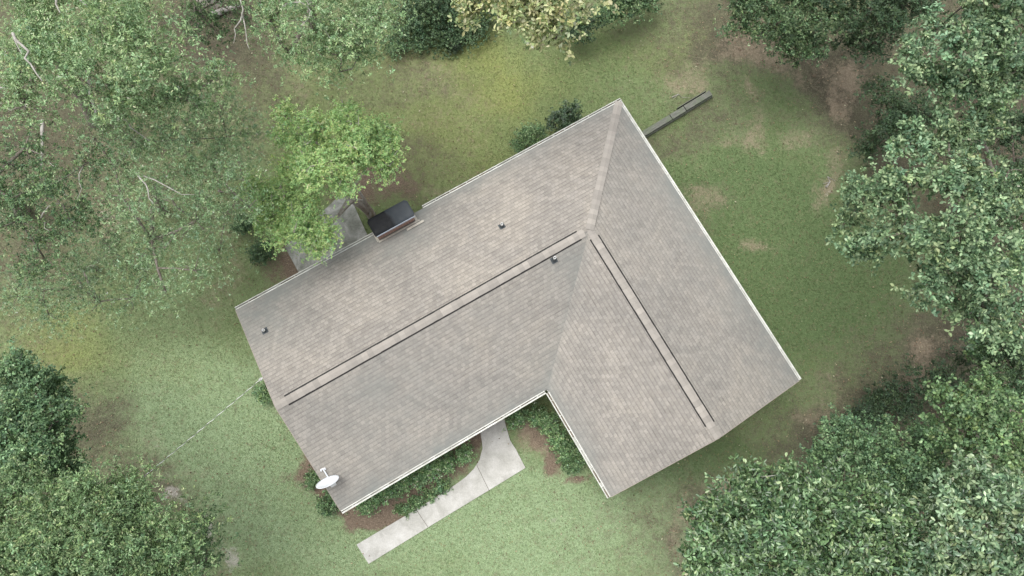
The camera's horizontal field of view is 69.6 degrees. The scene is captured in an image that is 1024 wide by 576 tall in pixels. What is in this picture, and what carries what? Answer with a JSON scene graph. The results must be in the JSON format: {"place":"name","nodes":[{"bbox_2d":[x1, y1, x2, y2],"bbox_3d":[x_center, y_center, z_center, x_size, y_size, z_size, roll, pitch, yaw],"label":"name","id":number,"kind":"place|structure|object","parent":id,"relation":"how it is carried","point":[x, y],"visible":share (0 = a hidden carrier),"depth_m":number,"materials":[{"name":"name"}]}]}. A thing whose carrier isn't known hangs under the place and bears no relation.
{"place":"outdoors","nodes":[
{"label":"outdoors","id":0,"kind":"place"},
{"bbox_2d":[0,0,1023,575],"bbox_3d":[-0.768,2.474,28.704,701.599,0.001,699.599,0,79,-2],"label":"ground","id":1,"kind":"structure","parent":0,"point":[836,70],"depth_m":29.43,"materials":[{"name":"green plant"}]},
{"bbox_2d":[0,335,92,488],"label":"tree","id":2,"kind":"object","parent":1,"relation":"on","point":[31,420],"visible":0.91,"depth_m":21.31,"materials":[{"name":"green plant"}]},
{"bbox_2d":[0,85,143,301],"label":"tree","id":3,"kind":"object","parent":1,"relation":"on","point":[16,200],"visible":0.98,"depth_m":21.77,"materials":[{"name":"green plant"}]},
{"bbox_2d":[0,162,197,352],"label":"tree","id":4,"kind":"object","parent":1,"relation":"on","point":[91,268],"visible":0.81,"depth_m":24.27,"materials":[{"name":"green plant"}]},
{"bbox_2d":[0,431,232,575],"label":"tree","id":5,"kind":"object","parent":1,"relation":"on","point":[63,532],"visible":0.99,"depth_m":19.01,"materials":[{"name":"green plant"}]},
{"bbox_2d":[0,0,256,154],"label":"tree","id":6,"kind":"object","parent":1,"relation":"on","point":[44,44],"visible":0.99,"depth_m":18.97,"materials":[{"name":"green plant"}]},
{"bbox_2d":[59,69,285,329],"bbox_3d":[-9.701,-2.325,24.592,6.800,9.608,7.192,-22,80,-6],"label":"tree","id":7,"kind":"object","parent":1,"relation":"on","point":[158,200],"visible":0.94,"depth_m":21.56,"materials":[{"name":"green plant"}]},
{"bbox_2d":[169,490,243,575],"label":"tree","id":8,"kind":"object","parent":1,"relation":"on","point":[204,547],"visible":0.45,"depth_m":22.37,"materials":[{"name":"green plant"}]},
{"bbox_2d":[170,0,266,62],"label":"tree","id":9,"kind":"object","parent":1,"relation":"on","point":[197,8],"visible":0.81,"depth_m":23.43,"materials":[{"name":"green plant"}]},
{"bbox_2d":[211,4,240,16],"bbox_3d":[-12.023,-11.723,30.970,1.245,0.312,0.307,-27,81,-6],"label":"fallen log","id":10,"kind":"object","parent":1,"relation":"on","point":[224,9],"visible":0.38,"depth_m":30.89,"materials":[{"name":"grey wood"}]},
{"bbox_2d":[185,125,270,294],"bbox_3d":[-10.149,-2.658,27.406,3.177,4.185,6.258,0,79,-2],"label":"tree","id":11,"kind":"object","parent":1,"relation":"on","point":[223,226],"visible":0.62,"depth_m":26.18,"materials":[{"name":"green plant"}]},
{"bbox_2d":[229,212,257,234],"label":"shrub","id":12,"kind":"object","parent":1,"relation":"on","point":[245,228],"visible":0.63,"depth_m":28.75,"materials":[{"name":"green plant"}]},
{"bbox_2d":[244,232,278,268],"bbox_3d":[-9.751,-1.358,28.757,1.234,1.063,1.553,35,80,5],"label":"shrub","id":13,"kind":"object","parent":1,"relation":"on","point":[256,253],"visible":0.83,"depth_m":28.55,"materials":[{"name":"green plant"}]},
{"bbox_2d":[251,382,271,406],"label":"shrub","id":14,"kind":"object","parent":1,"relation":"on","point":[263,393],"visible":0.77,"depth_m":27.64,"materials":[{"name":"green plant"}]},
{"bbox_2d":[298,464,320,494],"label":"shrub","id":15,"kind":"object","parent":1,"relation":"on","point":[313,479],"visible":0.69,"depth_m":27.22,"materials":[{"name":"green plant"}]},
{"bbox_2d":[232,91,410,265],"bbox_3d":[-6.492,-3.424,26.130,5.327,7.177,6.257,21,79,2],"label":"tree","id":16,"kind":"object","parent":1,"relation":"on","point":[294,223],"visible":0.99,"depth_m":24.18,"materials":[{"name":"green plant"}]},
{"bbox_2d":[231,0,417,99],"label":"tree","id":17,"kind":"object","parent":1,"relation":"on","point":[311,19],"visible":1,"depth_m":21.00,"materials":[{"name":"green plant"}]},
{"bbox_2d":[285,197,366,271],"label":"patio","id":18,"kind":"structure","parent":1,"relation":"on","point":[351,224],"depth_m":29.39,"materials":[{"name":"concrete"}]},
{"bbox_2d":[315,489,347,517],"bbox_3d":[-6.660,7.839,27.115,1.262,0.975,1.247,0,79,-2],"label":"shrub","id":19,"kind":"object","parent":1,"relation":"on","point":[330,507],"visible":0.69,"depth_m":27.01,"materials":[{"name":"green plant"}]},
{"bbox_2d":[353,496,383,517],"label":"shrub","id":20,"kind":"object","parent":1,"relation":"on","point":[363,506],"visible":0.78,"depth_m":27.02,"materials":[{"name":"green plant"}]},
{"bbox_2d":[368,488,391,507],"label":"shrub","id":21,"kind":"object","parent":1,"relation":"on","point":[381,495],"visible":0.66,"depth_m":27.04,"materials":[{"name":"green plant"}]},
{"bbox_2d":[382,479,403,500],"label":"shrub","id":22,"kind":"object","parent":1,"relation":"on","point":[392,489],"visible":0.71,"depth_m":27.06,"materials":[{"name":"green plant"}]},
{"bbox_2d":[392,498,414,520],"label":"shrub","id":23,"kind":"object","parent":1,"relation":"on","point":[400,510],"visible":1,"depth_m":27.32,"materials":[{"name":"green plant"}]},
{"bbox_2d":[396,472,415,497],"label":"shrub","id":24,"kind":"object","parent":1,"relation":"on","point":[405,482],"visible":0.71,"depth_m":27.20,"materials":[{"name":"green plant"}]},
{"bbox_2d":[407,493,427,513],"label":"shrub","id":25,"kind":"object","parent":1,"relation":"on","point":[416,502],"visible":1,"depth_m":27.36,"materials":[{"name":"green plant"}]},
{"bbox_2d":[408,465,434,489],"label":"shrub","id":26,"kind":"object","parent":1,"relation":"on","point":[419,479],"visible":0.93,"depth_m":27.22,"materials":[{"name":"green plant"}]},
{"bbox_2d":[419,482,439,503],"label":"shrub","id":27,"kind":"object","parent":1,"relation":"on","point":[430,493],"visible":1,"depth_m":27.42,"materials":[{"name":"green plant"}]},
{"bbox_2d":[420,455,448,480],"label":"shrub","id":28,"kind":"object","parent":1,"relation":"on","point":[434,466],"visible":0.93,"depth_m":27.22,"materials":[{"name":"green plant"}]},
{"bbox_2d":[357,419,524,563],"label":"front walkway","id":29,"kind":"structure","parent":1,"relation":"on","point":[499,461],"depth_m":27.62,"materials":[{"name":"concrete"}]},
{"bbox_2d":[377,0,505,67],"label":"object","id":30,"kind":"object","parent":1,"relation":"on","point":[455,33],"visible":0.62,"depth_m":30.49,"materials":[{"name":"green plant"}]},
{"bbox_2d":[434,476,453,496],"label":"shrub","id":31,"kind":"object","parent":1,"relation":"on","point":[440,486],"visible":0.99,"depth_m":27.49,"materials":[{"name":"green plant"}]},
{"bbox_2d":[438,451,457,477],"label":"shrub","id":32,"kind":"object","parent":1,"relation":"on","point":[447,459],"visible":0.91,"depth_m":27.41,"materials":[{"name":"green plant"}]},
{"bbox_2d":[447,38,462,53],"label":"shrub","id":33,"kind":"object","parent":1,"relation":"on","point":[455,49],"visible":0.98,"depth_m":30.64,"materials":[{"name":"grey plant"}]},
{"bbox_2d":[450,440,477,466],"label":"shrub","id":34,"kind":"object","parent":1,"relation":"on","point":[462,454],"visible":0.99,"depth_m":27.44,"materials":[{"name":"green plant"}]},
{"bbox_2d":[502,408,528,431],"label":"shrub","id":35,"kind":"object","parent":1,"relation":"on","point":[516,417],"visible":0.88,"depth_m":27.80,"materials":[{"name":"green plant"}]},
{"bbox_2d":[235,98,800,513],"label":"house","id":36,"kind":"structure","parent":1,"relation":"on","point":[581,272],"depth_m":25.50,"materials":[{"name":"tile"}]},
{"bbox_2d":[137,380,259,481],"bbox_3d":[-18.393,11.190,21.731,26.004,4.080,0.030,-41,83,-8],"label":"service cable","id":37,"kind":"object","parent":36,"relation":"attached to","point":[203,427],"visible":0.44,"depth_m":25.24,"materials":[{"name":"silver metal"}]},
{"bbox_2d":[316,468,338,488],"bbox_3d":[-6.098,6.354,24.475,0.698,0.779,0.676,11,79,1],"label":"satellite dish","id":38,"kind":"object","parent":36,"relation":"on","point":[331,480],"visible":1,"depth_m":24.51,"materials":[{"name":"white paint"}]},
{"bbox_2d":[507,119,548,152],"bbox_3d":[0.662,-6.047,29.799,1.743,1.349,1.432,-24,81,-6],"label":"shrub","id":39,"kind":"object","parent":1,"relation":"on","point":[530,137],"visible":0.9,"depth_m":29.51,"materials":[{"name":"green plant"}]},
{"bbox_2d":[522,402,547,428],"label":"shrub","id":40,"kind":"object","parent":1,"relation":"on","point":[534,415],"visible":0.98,"depth_m":27.91,"materials":[{"name":"green plant"}]},
{"bbox_2d":[447,0,623,59],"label":"tree","id":41,"kind":"object","parent":1,"relation":"on","point":[513,13],"visible":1,"depth_m":21.33,"materials":[{"name":"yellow plant"}]},
{"bbox_2d":[536,410,560,434],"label":"shrub","id":42,"kind":"object","parent":1,"relation":"on","point":[547,426],"visible":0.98,"depth_m":27.79,"materials":[{"name":"green plant"}]},
{"bbox_2d":[544,422,568,450],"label":"shrub","id":43,"kind":"object","parent":1,"relation":"on","point":[558,437],"visible":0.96,"depth_m":27.65,"materials":[{"name":"green plant"}]},
{"bbox_2d":[542,98,583,132],"bbox_3d":[1.988,-6.767,29.761,1.867,1.767,1.369,-23,81,-6],"label":"shrub","id":44,"kind":"object","parent":1,"relation":"on","point":[565,115],"visible":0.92,"depth_m":29.37,"materials":[{"name":"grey plant"}]},
{"bbox_2d":[549,436,578,468],"bbox_3d":[2.053,6.119,27.684,1.312,0.975,1.081,-20,80,-5],"label":"shrub","id":45,"kind":"object","parent":1,"relation":"on","point":[564,449],"visible":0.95,"depth_m":27.51,"materials":[{"name":"green plant"}]},
{"bbox_2d":[557,447,586,475],"bbox_3d":[2.304,6.538,27.670,0.910,0.857,1.149,39,81,6],"label":"shrub","id":46,"kind":"object","parent":1,"relation":"on","point":[573,466],"visible":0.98,"depth_m":27.47,"materials":[{"name":"green plant"}]},
{"bbox_2d":[552,7,610,64],"bbox_3d":[2.642,-10.575,30.347,2.249,2.092,2.044,-36,82,-8],"label":"bush","id":47,"kind":"object","parent":1,"relation":"on","point":[585,28],"visible":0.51,"depth_m":29.92,"materials":[{"name":"green plant"}]},
{"bbox_2d":[589,0,649,29],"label":"bush","id":48,"kind":"object","parent":1,"relation":"on","point":[610,16],"visible":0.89,"depth_m":29.86,"materials":[{"name":"green plant"}]},
{"bbox_2d":[626,0,664,23],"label":"bush","id":49,"kind":"object","parent":1,"relation":"on","point":[653,2],"visible":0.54,"depth_m":30.37,"materials":[{"name":"green plant"}]},
{"bbox_2d":[642,91,712,137],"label":"timber wall","id":50,"kind":"structure","parent":1,"relation":"on","point":[693,103],"depth_m":30.54,"materials":[{"name":"grey wood"}]},
{"bbox_2d":[673,446,868,575],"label":"tree","id":51,"kind":"object","parent":1,"relation":"on","point":[761,539],"visible":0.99,"depth_m":19.30,"materials":[{"name":"green plant"}]},
{"bbox_2d":[713,0,849,78],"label":"tree","id":52,"kind":"object","parent":1,"relation":"on","point":[793,35],"visible":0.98,"depth_m":26.57,"materials":[{"name":"green plant"}]},
{"bbox_2d":[797,461,952,575],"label":"tree","id":53,"kind":"object","parent":1,"relation":"on","point":[878,549],"visible":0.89,"depth_m":18.14,"materials":[{"name":"green plant"}]},
{"bbox_2d":[809,0,947,78],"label":"tree","id":54,"kind":"object","parent":1,"relation":"on","point":[881,10],"visible":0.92,"depth_m":26.28,"materials":[{"name":"green plant"}]},
{"bbox_2d":[794,402,966,518],"bbox_3d":[11.905,5.640,24.246,6.391,8.433,3.599,0,79,-2],"label":"tree","id":55,"kind":"object","parent":1,"relation":"on","point":[913,462],"visible":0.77,"depth_m":21.45,"materials":[{"name":"green plant"}]},
{"bbox_2d":[837,73,943,173],"bbox_3d":[14.530,-6.322,28.441,3.468,4.862,3.615,0,79,-2],"label":"tree","id":56,"kind":"object","parent":1,"relation":"on","point":[896,112],"visible":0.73,"depth_m":27.37,"materials":[{"name":"green plant"}]},
{"bbox_2d":[844,337,975,431],"bbox_3d":[14.876,3.811,27.639,6.048,2.623,2.485,-26,81,-6],"label":"bush","id":57,"kind":"object","parent":1,"relation":"on","point":[875,402],"visible":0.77,"depth_m":27.28,"materials":[{"name":"green plant"}]},
{"bbox_2d":[824,94,1023,358],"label":"tree","id":58,"kind":"object","parent":1,"relation":"on","point":[958,177],"visible":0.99,"depth_m":18.83,"materials":[{"name":"green plant"}]},
{"bbox_2d":[887,0,1023,124],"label":"tree","id":59,"kind":"object","parent":1,"relation":"on","point":[999,24],"visible":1,"depth_m":19.18,"materials":[{"name":"green plant"}]},
{"bbox_2d":[893,444,1023,575],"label":"tree","id":60,"kind":"object","parent":1,"relation":"on","point":[964,547],"visible":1,"depth_m":17.44,"materials":[{"name":"green plant"}]},
{"bbox_2d":[914,50,1023,484],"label":"tree","id":61,"kind":"object","parent":1,"relation":"on","point":[993,401],"visible":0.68,"depth_m":19.55,"materials":[{"name":"green plant"}]},
{"bbox_2d":[966,103,1023,414],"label":"tree","id":62,"kind":"object","parent":1,"relation":"on","point":[1019,160],"visible":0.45,"depth_m":25.16,"materials":[{"name":"green plant"}]},
{"bbox_2d":[0,1,1023,575],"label":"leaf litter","id":63,"kind":"object","parent":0,"point":[478,173],"visible":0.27,"depth_m":29.48,"materials":[{"name":"brown plant"}]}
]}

